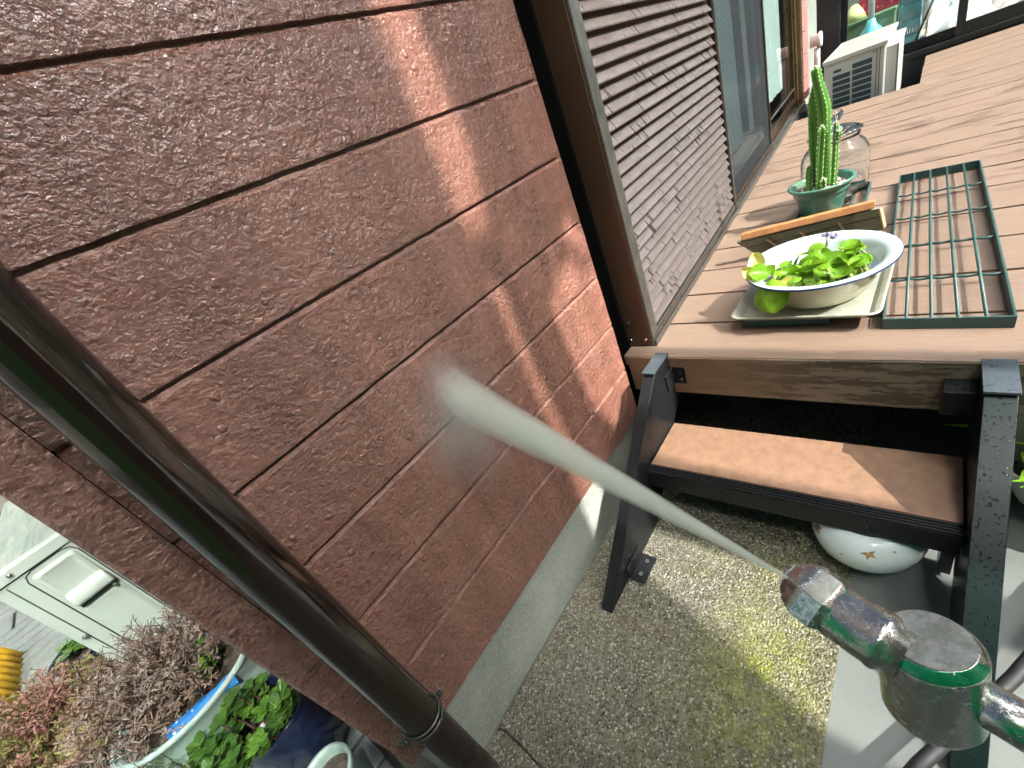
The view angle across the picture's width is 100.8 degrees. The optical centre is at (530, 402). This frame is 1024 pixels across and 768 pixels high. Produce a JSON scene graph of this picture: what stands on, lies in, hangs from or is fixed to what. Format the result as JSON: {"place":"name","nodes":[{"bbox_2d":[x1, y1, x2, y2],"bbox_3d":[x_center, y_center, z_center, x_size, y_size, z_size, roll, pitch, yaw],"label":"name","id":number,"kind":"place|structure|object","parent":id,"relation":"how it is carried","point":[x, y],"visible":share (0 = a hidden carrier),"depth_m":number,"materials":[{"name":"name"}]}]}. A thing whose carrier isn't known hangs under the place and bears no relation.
{"place":"outdoors","nodes":[
{"label":"outdoors","id":0,"kind":"place"},
{"bbox_2d":[54,638,87,663],"bbox_3d":[-1.364,0.729,1.284,0.132,0.048,0.116,7,43,41],"label":"succulent","id":1,"kind":"object","parent":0,"point":[72,647],"visible":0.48,"depth_m":1.26,"materials":[{"name":"green plant"}]},
{"bbox_2d":[0,601,403,767],"bbox_3d":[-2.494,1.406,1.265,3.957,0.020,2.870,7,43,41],"label":"paving","id":2,"kind":"structure","parent":0,"point":[37,643],"depth_m":1.51,"materials":[{"name":"grey concrete"}]},
{"bbox_2d":[0,647,23,712],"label":"pot","id":3,"kind":"object","parent":2,"relation":"on","point":[11,660],"visible":0.75,"depth_m":1.41,"materials":[{"name":"yellow plastic"}]},
{"bbox_2d":[0,648,127,767],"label":"reddish shrub","id":4,"kind":"object","parent":2,"relation":"on","point":[29,739],"visible":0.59,"depth_m":0.99,"materials":[{"name":"red plant"}]},
{"bbox_2d":[0,501,203,670],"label":"air conditioner","id":5,"kind":"object","parent":2,"relation":"on","point":[52,579],"visible":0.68,"depth_m":0.99,"materials":[{"name":"metal"}]},
{"bbox_2d":[98,667,137,734],"bbox_3d":[-0.991,0.724,1.031,0.136,0.187,0.126,7,43,41],"label":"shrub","id":6,"kind":"object","parent":2,"relation":"on","point":[109,699],"visible":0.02,"depth_m":1.01,"materials":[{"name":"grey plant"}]},
{"bbox_2d":[94,723,215,767],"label":"dead shrub","id":7,"kind":"object","parent":2,"relation":"on","point":[139,747],"visible":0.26,"depth_m":0.75,"materials":[{"name":"brown plant"}]},
{"bbox_2d":[110,636,272,767],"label":"oval planter","id":8,"kind":"object","parent":2,"relation":"on","point":[241,667],"visible":0.32,"depth_m":0.79,"materials":[{"name":"white plastic"}]},
{"bbox_2d":[50,603,223,767],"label":"dead shrub","id":9,"kind":"object","parent":8,"relation":"on","point":[160,659],"visible":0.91,"depth_m":0.80,"materials":[{"name":"brown plant"}]},
{"bbox_2d":[169,635,222,685],"bbox_3d":[-0.672,0.538,0.868,0.076,0.072,0.100,-33,32,-13],"label":"succulent","id":10,"kind":"object","parent":8,"relation":"in","point":[207,659],"visible":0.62,"depth_m":0.86,"materials":[{"name":"green plant"}]},
{"bbox_2d":[165,675,239,739],"bbox_3d":[-0.615,0.564,0.796,0.126,0.017,0.045,-41,35,-25],"label":"blue cloth","id":11,"kind":"object","parent":8,"relation":"in","point":[191,713],"visible":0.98,"depth_m":0.78,"materials":[{"name":"blue fabric"}]},
{"bbox_2d":[184,693,240,767],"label":"jade plant","id":12,"kind":"object","parent":8,"relation":"in","point":[191,764],"visible":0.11,"depth_m":0.76,"materials":[{"name":"green plant"}]},
{"bbox_2d":[233,675,346,767],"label":"round pot","id":13,"kind":"object","parent":2,"relation":"on","point":[309,732],"visible":0.47,"depth_m":0.76,"materials":[{"name":"ceramic"}]},
{"bbox_2d":[185,671,298,767],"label":"ivy","id":14,"kind":"object","parent":13,"relation":"in","point":[274,709],"visible":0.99,"depth_m":0.72,"materials":[{"name":"green plant"}]},
{"bbox_2d":[307,741,369,767],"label":"pot","id":15,"kind":"object","parent":2,"relation":"on","point":[338,754],"visible":1,"depth_m":0.73,"materials":[{"name":"white plastic"}]},
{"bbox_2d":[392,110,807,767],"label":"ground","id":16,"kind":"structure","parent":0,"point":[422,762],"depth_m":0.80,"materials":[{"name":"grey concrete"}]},
{"bbox_2d":[0,495,7,515],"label":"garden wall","id":17,"kind":"structure","parent":16,"relation":"on","point":[3,500],"depth_m":2.16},
{"bbox_2d":[0,0,808,767],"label":"house wall","id":18,"kind":"structure","parent":16,"relation":"on","point":[322,290],"depth_m":0.50,"materials":[{"name":"paint"}]},
{"bbox_2d":[0,260,502,767],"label":"downpipe","id":19,"kind":"object","parent":18,"relation":"attached to","point":[58,376],"visible":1,"depth_m":0.35,"materials":[{"name":"metal"}]},
{"bbox_2d":[531,0,740,345],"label":"window shutter","id":20,"kind":"object","parent":18,"relation":"attached to","point":[637,83],"depth_m":0.95,"materials":[{"name":"brown metal"}]},
{"bbox_2d":[705,0,805,212],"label":"sliding door","id":21,"kind":"structure","parent":18,"relation":"attached to","point":[748,176],"depth_m":1.99,"materials":[{"name":"brown metal"}]},
{"bbox_2d":[730,0,785,177],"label":"dark room","id":22,"kind":"object","parent":18,"relation":"attached to","point":[747,147],"depth_m":2.58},
{"bbox_2d":[810,31,822,66],"bbox_3d":[1.728,-1.976,2.559,0.055,0.424,0.072,7,43,41],"label":"drain pipe","id":23,"kind":"object","parent":18,"relation":"attached to","point":[816,40],"visible":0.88,"depth_m":2.47,"materials":[{"name":"white plastic"}]},
{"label":"door header","id":24,"kind":"object","parent":18,"relation":"attached to","visible":0},
{"bbox_2d":[714,0,742,155],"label":"curtain","id":25,"kind":"object","parent":24,"relation":"hanging from","point":[726,44],"visible":0.84,"depth_m":1.53,"materials":[{"name":"grey fabric"}]},
{"bbox_2d":[738,0,753,131],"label":"curtain","id":26,"kind":"object","parent":24,"relation":"hanging from","point":[745,56],"visible":1,"depth_m":1.70,"materials":[{"name":"grey fabric"}]},
{"bbox_2d":[763,0,782,102],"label":"curtain","id":27,"kind":"object","parent":24,"relation":"hanging from","point":[772,34],"visible":0.81,"depth_m":2.10,"materials":[{"name":"white fabric"}]},
{"bbox_2d":[486,730,539,767],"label":"path slab","id":28,"kind":"structure","parent":16,"relation":"on","point":[504,750],"depth_m":0.73,"materials":[{"name":"grey concrete"}]},
{"bbox_2d":[497,397,875,767],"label":"path slab","id":29,"kind":"structure","parent":16,"relation":"on","point":[767,687],"depth_m":0.76,"materials":[{"name":"grey gravel"}]},
{"bbox_2d":[503,498,822,767],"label":"grit","id":30,"kind":"object","parent":29,"relation":"on","point":[661,766],"visible":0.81,"depth_m":0.79,"materials":[{"name":"grey gravel"}]},
{"bbox_2d":[822,22,906,109],"bbox_3d":[1.897,-1.763,2.402,0.302,0.492,0.663,7,43,41],"label":"air conditioner","id":31,"kind":"object","parent":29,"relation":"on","point":[864,67],"visible":0.64,"depth_m":2.16,"materials":[{"name":"metal"}]},
{"bbox_2d":[802,0,926,111],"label":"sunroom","id":32,"kind":"structure","parent":16,"relation":"on","point":[812,17],"depth_m":3.42,"materials":[{"name":"white"}]},
{"bbox_2d":[860,0,881,35],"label":"pole stand","id":33,"kind":"object","parent":32,"relation":"on","point":[872,24],"visible":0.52,"depth_m":2.63,"materials":[{"name":"blue plastic"}]},
{"bbox_2d":[847,4,898,40],"bbox_3d":[2.316,-2.440,2.867,0.250,0.320,0.350,7,43,41],"label":"storage box","id":34,"kind":"object","parent":32,"relation":"on","point":[886,16],"visible":0.24,"depth_m":2.69,"materials":[{"name":"green plastic"}]},
{"bbox_2d":[848,4,866,24],"bbox_3d":[2.122,-2.556,2.776,0.135,0.090,0.150,7,43,41],"label":"sun hat","id":35,"kind":"object","parent":34,"relation":"on","point":[856,12],"visible":0.9,"depth_m":2.74,"materials":[{"name":"yellow fabric"}]},
{"bbox_2d":[859,0,899,15],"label":"basket","id":36,"kind":"object","parent":34,"relation":"on","point":[885,5],"visible":0.57,"depth_m":2.71,"materials":[{"name":"red plastic"}]},
{"bbox_2d":[897,0,922,43],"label":"basket","id":37,"kind":"object","parent":32,"relation":"on","point":[915,21],"visible":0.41,"depth_m":2.69,"materials":[{"name":"teal plastic"}]},
{"bbox_2d":[914,0,933,40],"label":"rod","id":38,"kind":"object","parent":32,"relation":"on","point":[924,19],"visible":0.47,"depth_m":2.51,"materials":[{"name":"grey metal"}]},
{"bbox_2d":[780,564,1023,752],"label":"pressure washer lance","id":39,"kind":"object","parent":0,"point":[939,688],"visible":1,"depth_m":0.21,"materials":[{"name":"silver metal"}]},
{"bbox_2d":[821,407,1023,767],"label":"concrete floor","id":40,"kind":"structure","parent":0,"point":[866,728],"depth_m":0.65,"materials":[{"name":"grey concrete"}]},
{"bbox_2d":[624,23,1023,498],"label":"deck","id":41,"kind":"structure","parent":40,"relation":"on","point":[961,103],"depth_m":0.96,"materials":[{"name":"brown wood"}]},
{"bbox_2d":[601,353,1021,767],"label":"deck step","id":42,"kind":"object","parent":41,"relation":"attached to","point":[949,509],"visible":1,"depth_m":0.70,"materials":[{"name":"black metal"}]},
{"bbox_2d":[737,199,886,252],"bbox_3d":[0.710,-0.439,1.082,0.326,0.088,0.061,-4,37,31],"label":"slatted board","id":43,"kind":"object","parent":41,"relation":"on","point":[867,215],"visible":0.87,"depth_m":1.06,"materials":[{"name":"orange wood"}]},
{"bbox_2d":[731,263,894,319],"bbox_3d":[0.601,-0.248,0.903,0.262,0.014,0.282,7,43,41],"label":"tray","id":44,"kind":"object","parent":41,"relation":"on","point":[869,300],"visible":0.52,"depth_m":0.83,"materials":[{"name":"plastic"}]},
{"bbox_2d":[746,230,903,308],"bbox_3d":[0.591,-0.264,0.872,0.265,0.073,0.265,7,43,41],"label":"basin","id":45,"kind":"object","parent":44,"relation":"on","point":[885,250],"visible":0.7,"depth_m":0.82,"materials":[{"name":"white metal"}]},
{"bbox_2d":[742,232,874,313],"bbox_3d":[0.555,-0.265,0.840,0.226,0.091,0.151,-17,32,13],"label":"water hyacinth","id":46,"kind":"object","parent":45,"relation":"in","point":[820,263],"visible":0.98,"depth_m":0.83,"materials":[{"name":"green plant"}]},
{"bbox_2d":[787,169,856,216],"bbox_3d":[0.815,-0.581,1.188,0.158,0.081,0.158,7,43,41],"label":"flower pot","id":47,"kind":"object","parent":41,"relation":"on","point":[813,200],"visible":0.77,"depth_m":1.16,"materials":[{"name":"ceramic"}]},
{"bbox_2d":[804,65,842,191],"bbox_3d":[0.756,-0.702,1.093,0.057,0.295,0.084,-37,33,-19],"label":"cactus","id":48,"kind":"object","parent":47,"relation":"on","point":[821,170],"visible":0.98,"depth_m":1.10,"materials":[{"name":"green plant"}]},
{"bbox_2d":[800,108,870,197],"bbox_3d":[0.872,-0.717,1.216,0.166,0.222,0.166,7,43,41],"label":"glass jar","id":49,"kind":"object","parent":41,"relation":"on","point":[854,149],"visible":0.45,"depth_m":1.16,"materials":[{"name":"clear glass"}]},
{"bbox_2d":[882,159,1017,328],"bbox_3d":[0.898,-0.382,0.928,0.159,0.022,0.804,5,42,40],"label":"wire rack","id":50,"kind":"object","parent":41,"relation":"on","point":[986,320],"visible":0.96,"depth_m":0.80,"materials":[{"name":"green metal"}]},
{"bbox_2d":[811,522,928,573],"bbox_3d":[0.593,0.223,0.746,0.164,0.104,0.164,7,43,41],"label":"star bowl","id":51,"kind":"object","parent":40,"relation":"on","point":[864,553],"visible":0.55,"depth_m":0.69,"materials":[{"name":"ceramic"}]},
{"bbox_2d":[816,0,1023,88],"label":"glass door front","id":52,"kind":"structure","parent":40,"relation":"on","point":[832,20],"depth_m":2.41,"materials":[{"name":"black"}]},
{"bbox_2d":[902,651,1023,767],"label":"black hose","id":53,"kind":"object","parent":40,"relation":"on","point":[1009,679],"visible":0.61,"depth_m":0.53,"materials":[{"name":"rubber"}]},
{"bbox_2d":[1012,461,1023,503],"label":"planter","id":54,"kind":"object","parent":40,"relation":"on","point":[1018,468],"visible":0.12,"depth_m":0.70,"materials":[{"name":"white plastic"}]},
{"bbox_2d":[942,424,1023,487],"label":"leafy plant","id":55,"kind":"object","parent":54,"relation":"on","point":[1021,478],"visible":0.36,"depth_m":0.69,"materials":[{"name":"plant"}]},
{"bbox_3d":[-1.308,0.794,1.320,0.200,0.008,0.200,7,43,41],"label":"saucer","id":56,"kind":"object","parent":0,"visible":0},
{"bbox_2d":[47,647,100,677],"bbox_3d":[-1.349,0.773,1.302,0.160,0.089,0.160,7,43,41],"label":"pot","id":57,"kind":"object","parent":56,"relation":"on","point":[81,655],"visible":0.23,"depth_m":1.26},
{"bbox_3d":[3.085,-2.268,2.324,1.025,0.012,0.690,7,43,41],"label":"striped sheet","id":58,"kind":"object","parent":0,"visible":0},
{"bbox_2d":[923,0,1022,36],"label":"blanket","id":59,"kind":"object","parent":58,"relation":"on","point":[942,15],"visible":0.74,"depth_m":2.77,"materials":[{"name":"fabric"}]}
]}

